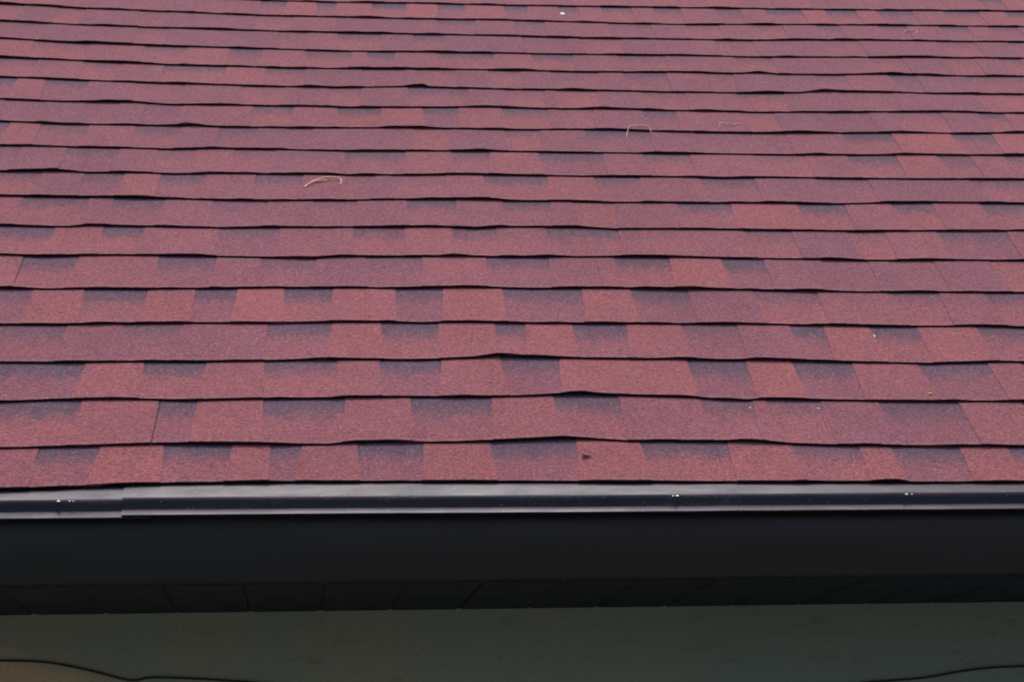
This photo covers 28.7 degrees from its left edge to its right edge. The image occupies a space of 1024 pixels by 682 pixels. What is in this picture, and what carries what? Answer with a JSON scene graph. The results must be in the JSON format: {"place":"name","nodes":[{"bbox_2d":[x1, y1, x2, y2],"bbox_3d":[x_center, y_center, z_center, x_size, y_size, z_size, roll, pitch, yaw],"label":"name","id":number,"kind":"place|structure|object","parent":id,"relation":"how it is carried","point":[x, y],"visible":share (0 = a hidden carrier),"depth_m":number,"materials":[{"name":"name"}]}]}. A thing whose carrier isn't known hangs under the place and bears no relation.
{"place":"outdoors","nodes":[
{"label":"outdoors","id":0,"kind":"place"},
{"bbox_2d":[0,0,1023,681],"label":"house","id":1,"kind":"structure","parent":0,"point":[266,414],"depth_m":3.27,"materials":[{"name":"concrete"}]},
{"bbox_2d":[0,659,253,681],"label":"cable","id":2,"kind":"object","parent":1,"relation":"attached to","point":[125,679],"visible":1,"depth_m":3.12,"materials":[{"name":"black rubber"}]},
{"bbox_2d":[303,176,341,187],"bbox_3d":[-0.365,-0.305,3.855,0.078,0.036,0.034,2,-13,-16],"label":"straw","id":3,"kind":"object","parent":1,"relation":"on","point":[315,180],"visible":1,"depth_m":3.86,"materials":[{"name":"beige plant"}]},
{"bbox_2d":[581,450,590,455],"bbox_3d":[0.107,0.162,2.893,0.016,0.010,0.011,0,-12,-6],"label":"dead leaf","id":4,"kind":"object","parent":1,"relation":"on","point":[586,453],"visible":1,"depth_m":2.90,"materials":[{"name":"brown plant"}]},
{"bbox_2d":[718,121,739,125],"bbox_3d":[0.467,-0.466,4.295,0.052,0.020,0.024,0,-12,-6],"label":"straw","id":5,"kind":"object","parent":1,"relation":"on","point":[728,123],"visible":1,"depth_m":4.30,"materials":[{"name":"beige plant"}]},
{"bbox_2d":[866,665,1023,681],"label":"cable","id":6,"kind":"object","parent":1,"relation":"attached to","point":[959,671],"visible":1,"depth_m":3.27,"materials":[{"name":"black rubber"}]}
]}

